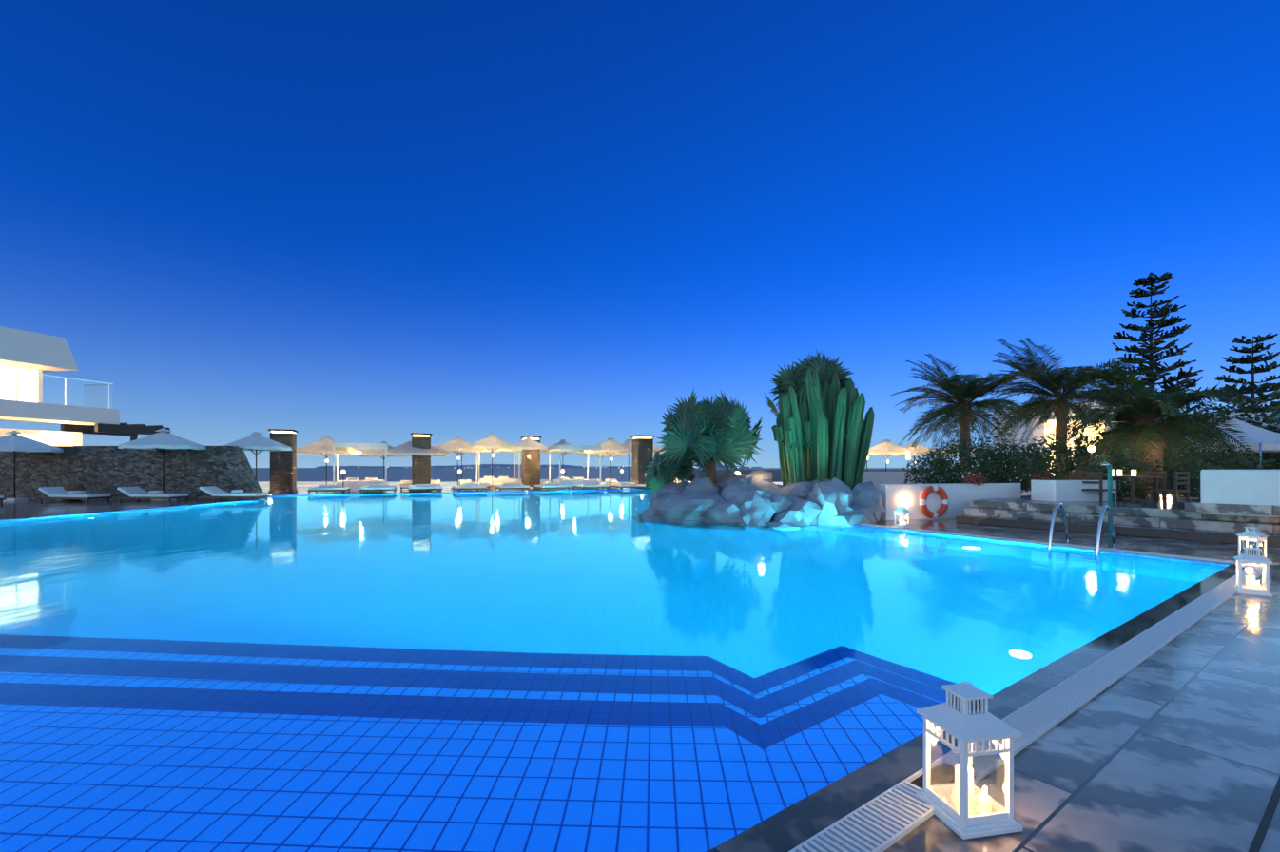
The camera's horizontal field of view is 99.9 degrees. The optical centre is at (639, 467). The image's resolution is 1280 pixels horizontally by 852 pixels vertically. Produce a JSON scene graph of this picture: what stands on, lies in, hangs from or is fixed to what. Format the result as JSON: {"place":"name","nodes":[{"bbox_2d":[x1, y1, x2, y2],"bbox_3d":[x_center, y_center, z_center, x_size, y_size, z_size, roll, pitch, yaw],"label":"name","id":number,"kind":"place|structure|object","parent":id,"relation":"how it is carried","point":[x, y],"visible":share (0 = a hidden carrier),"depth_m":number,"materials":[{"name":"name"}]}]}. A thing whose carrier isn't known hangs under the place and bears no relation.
{"place":"outdoors","nodes":[
{"label":"outdoors","id":0,"kind":"place"},
{"bbox_2d":[0,326,170,446],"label":"hotel block","id":1,"kind":"structure","parent":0,"point":[28,358],"depth_m":28.13,"materials":[{"name":"white paint"}]},
{"bbox_2d":[252,467,952,482],"bbox_3d":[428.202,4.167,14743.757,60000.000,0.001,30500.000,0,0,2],"label":"sea","id":2,"kind":"structure","parent":0,"point":[441,475],"depth_m":430.95,"materials":[{"name":"blue liquid"}]},
{"bbox_2d":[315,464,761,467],"bbox_3d":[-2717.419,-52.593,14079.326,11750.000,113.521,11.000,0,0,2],"label":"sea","id":3,"kind":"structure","parent":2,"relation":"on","point":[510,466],"depth_m":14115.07,"materials":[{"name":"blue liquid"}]},
{"bbox_2d":[0,488,1225,851],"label":"pool water","id":4,"kind":"structure","parent":0,"point":[552,671],"depth_m":3.34,"materials":[{"name":"blue liquid"}]},
{"bbox_2d":[0,481,1279,851],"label":"deck paving","id":5,"kind":"structure","parent":0,"point":[1173,746],"depth_m":2.28,"materials":[{"name":"grey tile"}]},
{"bbox_2d":[0,430,63,501],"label":"umbrella","id":6,"kind":"object","parent":5,"relation":"on","point":[13,441],"visible":1,"depth_m":19.08,"materials":[{"name":"white fabric"}]},
{"bbox_2d":[63,484,85,501],"bbox_3d":[-20.189,0.892,19.172,0.585,0.550,0.600,0,0,2],"label":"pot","id":7,"kind":"object","parent":5,"relation":"on","point":[67,488],"visible":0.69,"depth_m":19.01,"materials":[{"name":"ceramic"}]},
{"bbox_2d":[0,446,265,499],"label":"stone wall","id":8,"kind":"structure","parent":5,"relation":"on","point":[110,470],"depth_m":20.10,"materials":[{"name":"grey stone"}]},
{"bbox_2d":[0,485,270,503],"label":"sun loungers","id":9,"kind":"object","parent":5,"relation":"on","point":[63,494],"visible":1,"depth_m":18.66,"materials":[{"name":"white wood"}]},
{"bbox_2d":[117,427,206,501],"bbox_3d":[-17.181,-0.133,19.385,2.225,2.600,2.225,0,0,36],"label":"umbrella","id":10,"kind":"object","parent":5,"relation":"on","point":[163,439],"visible":0.94,"depth_m":19.00,"materials":[{"name":"white fabric"}]},
{"bbox_2d":[222,431,291,478],"bbox_3d":[-15.512,-0.158,21.737,2.299,2.650,2.299,0,0,2],"label":"umbrella","id":11,"kind":"object","parent":5,"relation":"on","point":[256,441],"visible":0.83,"depth_m":21.33,"materials":[{"name":"white fabric"}]},
{"bbox_2d":[268,428,298,493],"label":"pillar","id":12,"kind":"structure","parent":5,"relation":"on","point":[282,471],"depth_m":25.10,"materials":[{"name":"stone"}]},
{"bbox_2d":[296,436,361,484],"bbox_3d":[-16.318,-0.241,27.970,3.052,2.816,3.052,0,0,2],"label":"umbrella","id":13,"kind":"object","parent":5,"relation":"on","point":[322,447],"visible":0.85,"depth_m":27.29,"materials":[{"name":"fabric"}]},
{"bbox_2d":[331,442,387,491],"bbox_3d":[-14.561,-0.044,28.096,2.472,2.422,2.472,0,0,-25],"label":"cabana","id":14,"kind":"object","parent":5,"relation":"on","point":[354,483],"visible":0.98,"depth_m":27.16,"materials":[{"name":"white fabric"}]},
{"bbox_2d":[354,441,397,480],"bbox_3d":[-15.043,-0.205,31.532,2.868,2.744,2.868,0,0,26],"label":"umbrella","id":15,"kind":"object","parent":5,"relation":"on","point":[372,452],"visible":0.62,"depth_m":30.61,"materials":[{"name":"fabric"}]},
{"bbox_2d":[394,441,435,447],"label":"umbrella","id":16,"kind":"object","parent":5,"relation":"on","point":[409,442],"visible":0.04,"depth_m":31.75,"materials":[{"name":"fabric"}]},
{"bbox_2d":[382,440,448,456],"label":"umbrella","id":17,"kind":"object","parent":5,"relation":"on","point":[407,450],"visible":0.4,"depth_m":27.68,"materials":[{"name":"fabric"}]},
{"bbox_2d":[410,432,431,490],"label":"pillar","id":18,"kind":"structure","parent":5,"relation":"on","point":[420,469],"depth_m":27.91,"materials":[{"name":"stone"}]},
{"bbox_2d":[433,436,484,488],"bbox_3d":[-10.092,-0.291,29.738,2.628,2.916,2.628,0,0,2],"label":"umbrella","id":19,"kind":"object","parent":5,"relation":"on","point":[457,444],"visible":0.9,"depth_m":29.12,"materials":[{"name":"fabric"}]},
{"bbox_2d":[449,438,484,479],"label":"umbrella","id":20,"kind":"object","parent":5,"relation":"on","point":[461,454],"visible":0.15,"depth_m":32.76,"materials":[{"name":"fabric"}]},
{"bbox_2d":[307,482,645,494],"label":"sun loungers","id":21,"kind":"object","parent":5,"relation":"on","point":[387,487],"visible":0.9,"depth_m":26.34,"materials":[{"name":"white wood"}]},
{"bbox_2d":[469,433,513,488],"bbox_3d":[-8.312,-0.382,30.272,2.765,3.098,2.765,0,0,35],"label":"umbrella","id":22,"kind":"object","parent":5,"relation":"on","point":[493,441],"visible":0.9,"depth_m":29.62,"materials":[{"name":"fabric"}]},
{"bbox_2d":[476,449,520,486],"bbox_3d":[-8.775,-0.044,33.085,2.472,2.422,2.472,0,0,-20],"label":"cabana","id":23,"kind":"object","parent":5,"relation":"on","point":[500,480],"visible":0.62,"depth_m":32.35,"materials":[{"name":"white fabric"}]},
{"bbox_2d":[500,443,548,452],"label":"umbrella","id":24,"kind":"object","parent":5,"relation":"on","point":[520,451],"visible":0.06,"depth_m":33.69,"materials":[{"name":"fabric"}]},
{"bbox_2d":[366,478,690,491],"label":"loungers","id":25,"kind":"object","parent":5,"relation":"on","point":[406,484],"visible":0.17,"depth_m":30.59,"materials":[{"name":"white wood"}]},
{"bbox_2d":[509,435,546,488],"bbox_3d":[-6.301,-0.333,30.246,1.942,3.001,1.942,0,0,-16],"label":"umbrella","id":26,"kind":"object","parent":5,"relation":"on","point":[528,443],"visible":0.85,"depth_m":29.64,"materials":[{"name":"fabric"}]},
{"bbox_2d":[520,436,541,488],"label":"pillar","id":27,"kind":"structure","parent":5,"relation":"on","point":[534,468],"depth_m":30.80,"materials":[{"name":"stone"}]},
{"bbox_2d":[540,439,583,455],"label":"umbrella","id":28,"kind":"object","parent":5,"relation":"on","point":[562,442],"visible":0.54,"depth_m":34.25,"materials":[{"name":"fabric"}]},
{"bbox_2d":[547,445,601,489],"bbox_3d":[-3.728,-0.044,30.638,2.472,2.422,2.472,0,0,-23],"label":"cabana","id":29,"kind":"object","parent":5,"relation":"on","point":[565,480],"visible":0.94,"depth_m":29.79,"materials":[{"name":"white fabric"}]},
{"bbox_2d":[579,442,622,458],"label":"umbrella","id":30,"kind":"object","parent":5,"relation":"on","point":[583,454],"visible":0.31,"depth_m":33.70,"materials":[{"name":"fabric"}]},
{"bbox_2d":[583,437,632,487],"bbox_3d":[-1.712,-0.294,31.133,2.836,2.922,2.836,0,0,-23],"label":"umbrella","id":31,"kind":"object","parent":5,"relation":"on","point":[610,445],"visible":0.9,"depth_m":30.38,"materials":[{"name":"fabric"}]},
{"bbox_2d":[0,488,1229,566],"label":"pool shell","id":32,"kind":"object","parent":5,"relation":"in","point":[1123,554],"depth_m":9.79},
{"bbox_2d":[620,438,632,482],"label":"umbrella","id":33,"kind":"object","parent":5,"relation":"on","point":[628,442],"visible":0.27,"depth_m":34.57,"materials":[{"name":"fabric"}]},
{"bbox_2d":[615,444,665,453],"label":"umbrella","id":34,"kind":"object","parent":5,"relation":"on","point":[656,448],"visible":0.17,"depth_m":31.11,"materials":[{"name":"fabric"}]},
{"bbox_2d":[630,434,654,489],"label":"pillar","id":35,"kind":"structure","parent":5,"relation":"on","point":[642,452],"depth_m":29.57,"materials":[{"name":"stone"}]},
{"bbox_2d":[640,469,886,526],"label":"rocks","id":36,"kind":"object","parent":5,"relation":"on","point":[757,497],"visible":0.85,"depth_m":11.62,"materials":[{"name":"grey stone"}]},
{"bbox_2d":[643,448,696,495],"bbox_3d":[0.703,0.162,13.554,1.149,1.619,1.540,0,0,-13],"label":"fan palm","id":37,"kind":"object","parent":36,"relation":"on","point":[660,475],"visible":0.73,"depth_m":13.32,"materials":[{"name":"green plant"}]},
{"bbox_2d":[654,387,763,484],"bbox_3d":[1.712,-0.687,13.283,2.736,2.609,3.128,0,0,2],"label":"fan palm","id":38,"kind":"object","parent":36,"relation":"on","point":[707,436],"visible":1,"depth_m":12.48,"materials":[{"name":"green plant"}]},
{"bbox_2d":[763,349,855,417],"bbox_3d":[4.606,-1.251,14.636,2.412,3.837,2.386,0,0,15],"label":"tall fan palm","id":39,"kind":"object","parent":36,"relation":"on","point":[824,368],"visible":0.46,"depth_m":14.11,"materials":[{"name":"green plant"}]},
{"bbox_2d":[771,368,874,489],"bbox_3d":[4.388,-0.838,12.935,2.298,3.052,1.760,0,0,2],"label":"cactus cluster","id":40,"kind":"object","parent":36,"relation":"on","point":[821,434],"visible":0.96,"depth_m":12.60,"materials":[{"name":"green plant"}]},
{"bbox_2d":[868,439,915,471],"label":"umbrella","id":41,"kind":"object","parent":5,"relation":"on","point":[885,448],"visible":0.88,"depth_m":27.94,"materials":[{"name":"fabric"}]},
{"bbox_2d":[892,504,910,527],"bbox_3d":[5.152,0.942,10.582,0.220,0.449,0.220,0,0,-33],"label":"lantern","id":42,"kind":"object","parent":5,"relation":"on","point":[903,511],"visible":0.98,"depth_m":10.55,"materials":[{"name":"white metal"}]},
{"bbox_2d":[894,440,936,463],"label":"umbrella","id":43,"kind":"object","parent":5,"relation":"on","point":[920,450],"visible":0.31,"depth_m":29.44,"materials":[{"name":"fabric"}]},
{"bbox_2d":[862,471,990,490],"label":"plants","id":44,"kind":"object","parent":5,"relation":"on","point":[876,478],"depth_m":16.83,"materials":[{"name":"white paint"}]},
{"bbox_2d":[919,484,949,520],"bbox_3d":[6.620,0.767,12.149,0.800,0.800,0.177,0,0,-14],"label":"life ring","id":45,"kind":"object","parent":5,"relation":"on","point":[941,510],"visible":1,"depth_m":12.07,"materials":[{"name":"orange plastic"}]},
{"bbox_2d":[878,483,1020,520],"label":"white wall","id":46,"kind":"structure","parent":5,"relation":"on","point":[960,495],"depth_m":12.25,"materials":[{"name":"white paint"}]},
{"bbox_2d":[960,472,988,485],"bbox_3d":[7.761,0.274,12.506,0.584,0.317,0.429,0,0,2],"label":"geranium","id":47,"kind":"object","parent":46,"relation":"on","point":[974,477],"visible":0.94,"depth_m":12.46,"materials":[{"name":"red plant"}]},
{"bbox_2d":[934,443,985,455],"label":"umbrella","id":48,"kind":"object","parent":5,"relation":"on","point":[959,451],"visible":0.02,"depth_m":28.79,"materials":[{"name":"fabric"}]},
{"bbox_2d":[890,353,1047,471],"bbox_3d":[14.117,-1.836,23.554,5.613,6.006,5.550,0,0,2],"label":"palm","id":49,"kind":"object","parent":5,"relation":"on","point":[962,406],"visible":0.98,"depth_m":23.20,"materials":[{"name":"green plant"}]},
{"bbox_2d":[915,680,1022,839],"bbox_3d":[1.101,0.942,1.812,0.220,0.449,0.220,0,0,-10],"label":"lantern","id":50,"kind":"object","parent":5,"relation":"on","point":[966,808],"visible":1,"depth_m":1.76,"materials":[{"name":"white metal"}]},
{"bbox_2d":[902,433,1066,490],"bbox_3d":[9.010,-0.040,14.100,4.143,1.736,1.942,0,0,-6],"label":"hedge bush","id":51,"kind":"object","parent":5,"relation":"on","point":[940,464],"visible":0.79,"depth_m":13.76,"materials":[{"name":"green plant"}]},
{"bbox_2d":[706,523,1279,851],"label":"pool edge trim","id":52,"kind":"structure","parent":5,"relation":"on","point":[878,804],"depth_m":2.23,"materials":[{"name":"grey stone"}]},
{"bbox_2d":[992,402,1115,483],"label":"building","id":53,"kind":"structure","parent":5,"relation":"on","point":[1039,433],"depth_m":33.28,"materials":[{"name":"white paint"}]},
{"bbox_2d":[982,337,1150,479],"bbox_3d":[18.738,-2.300,24.009,6.353,6.933,6.272,0,0,2],"label":"palm","id":54,"kind":"object","parent":5,"relation":"on","point":[1059,404],"visible":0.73,"depth_m":23.71,"materials":[{"name":"green plant"}]},
{"bbox_2d":[1047,503,1119,555],"bbox_3d":[6.441,1.297,7.834,0.705,1.540,0.650,0,0,-31],"label":"pool ladder","id":55,"kind":"object","parent":5,"relation":"on","point":[1100,521],"visible":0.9,"depth_m":7.73,"materials":[{"name":"silver metal"}]},
{"bbox_2d":[1087,446,1095,469],"bbox_3d":[12.293,0.282,14.627,0.171,1.770,0.180,0,0,2],"label":"lamp post","id":56,"kind":"object","parent":5,"relation":"on","point":[1091,449],"visible":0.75,"depth_m":14.60,"materials":[{"name":"grey metal"}]},
{"bbox_2d":[961,420,1224,494],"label":"shrubs","id":57,"kind":"object","parent":5,"relation":"on","point":[1069,465],"visible":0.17,"depth_m":19.05,"materials":[{"name":"green plant"}]},
{"bbox_2d":[1100,461,1117,535],"bbox_3d":[8.089,0.527,9.305,0.325,1.279,0.176,0,0,-16],"label":"shower post","id":58,"kind":"object","parent":5,"relation":"on","point":[1110,484],"visible":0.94,"depth_m":9.30,"materials":[{"name":"metal"}]},
{"bbox_2d":[956,486,1279,546],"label":"terrace steps","id":59,"kind":"structure","parent":5,"relation":"on","point":[1182,519],"depth_m":9.54,"materials":[{"name":"stone"}]},
{"bbox_2d":[1030,479,1116,502],"bbox_3d":[9.510,0.574,11.806,1.500,0.627,0.600,0,0,-8],"label":"planter box","id":60,"kind":"object","parent":59,"relation":"on","point":[1056,490],"visible":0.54,"depth_m":11.52,"materials":[{"name":"white paint"}]},
{"bbox_2d":[1066,469,1190,504],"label":"chairs","id":61,"kind":"object","parent":59,"relation":"on","point":[1155,490],"visible":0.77,"depth_m":11.25,"materials":[{"name":"brown wood"}]},
{"bbox_2d":[1049,368,1267,493],"bbox_3d":[14.719,-0.691,15.511,4.574,4.391,4.529,0,0,2],"label":"palm","id":62,"kind":"object","parent":5,"relation":"on","point":[1151,434],"visible":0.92,"depth_m":15.19,"materials":[{"name":"green plant"}]},
{"bbox_2d":[1096,271,1223,425],"bbox_3d":[37.159,-6.377,39.224,7.130,15.088,6.658,0,0,2],"label":"araucaria","id":63,"kind":"object","parent":5,"relation":"on","point":[1163,312],"visible":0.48,"depth_m":38.20,"materials":[{"name":"green plant"}]},
{"bbox_2d":[1132,392,1279,479],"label":"hedge","id":64,"kind":"object","parent":5,"relation":"on","point":[1270,456],"visible":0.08,"depth_m":25.13,"materials":[{"name":"green plant"}]},
{"bbox_2d":[1173,412,1279,468],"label":"parasol","id":65,"kind":"object","parent":5,"relation":"on","point":[1261,440],"visible":0.44,"depth_m":18.88,"materials":[{"name":"white fabric"}]},
{"bbox_2d":[1235,525,1269,560],"bbox_3d":[7.764,0.942,6.815,0.220,0.449,0.220,0,0,-18],"label":"lantern","id":66,"kind":"object","parent":5,"relation":"on","point":[1255,533],"visible":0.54,"depth_m":6.78,"materials":[{"name":"white metal"}]},
{"bbox_2d":[1233,544,1272,597],"bbox_3d":[5.711,0.942,5.014,0.220,0.449,0.220,0,0,42],"label":"lantern","id":67,"kind":"object","parent":5,"relation":"on","point":[1251,555],"visible":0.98,"depth_m":4.98,"materials":[{"name":"white metal"}]},
{"bbox_2d":[1256,382,1279,462],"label":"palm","id":68,"kind":"object","parent":5,"relation":"on","point":[1273,385],"visible":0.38,"depth_m":26.89,"materials":[{"name":"green plant"}]},
{"bbox_2d":[0,0,1279,467],"label":"sky","id":69,"kind":"structure","parent":0,"point":[341,221],"materials":[{"name":"blue"}]},
{"bbox_2d":[683,469,933,482],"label":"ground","id":70,"kind":"structure","parent":0,"point":[776,475],"depth_m":151.51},
{"bbox_2d":[1116,412,1279,480],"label":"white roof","id":71,"kind":"structure","parent":70,"relation":"on","point":[1252,415],"depth_m":40.16,"materials":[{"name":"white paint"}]},
{"bbox_2d":[1205,332,1279,412],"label":"araucaria","id":72,"kind":"object","parent":70,"relation":"on","point":[1251,387],"visible":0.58,"depth_m":43.17,"materials":[{"name":"green plant"}]},
{"bbox_2d":[1080,441,1272,499],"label":"terrace shrubs","id":73,"kind":"object","parent":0,"point":[1200,462],"depth_m":12.35,"materials":[{"name":"green plant"}]},
{"bbox_2d":[1200,469,1279,517],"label":"wall","id":74,"kind":"structure","parent":0,"point":[1253,487],"depth_m":8.37,"materials":[{"name":"white paint"}]},
{"bbox_3d":[9.485,0.677,12.658,0.429,0.420,0.440,0,0,2],"label":"flower pot","id":75,"kind":"object","parent":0,"visible":0},
{"bbox_2d":[1027,471,1060,485],"bbox_3d":[9.496,0.293,12.665,0.679,0.435,0.598,0,0,-28],"label":"geranium","id":76,"kind":"object","parent":75,"relation":"in","point":[1045,476],"visible":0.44,"depth_m":12.67,"materials":[{"name":"green plant"}]}
]}

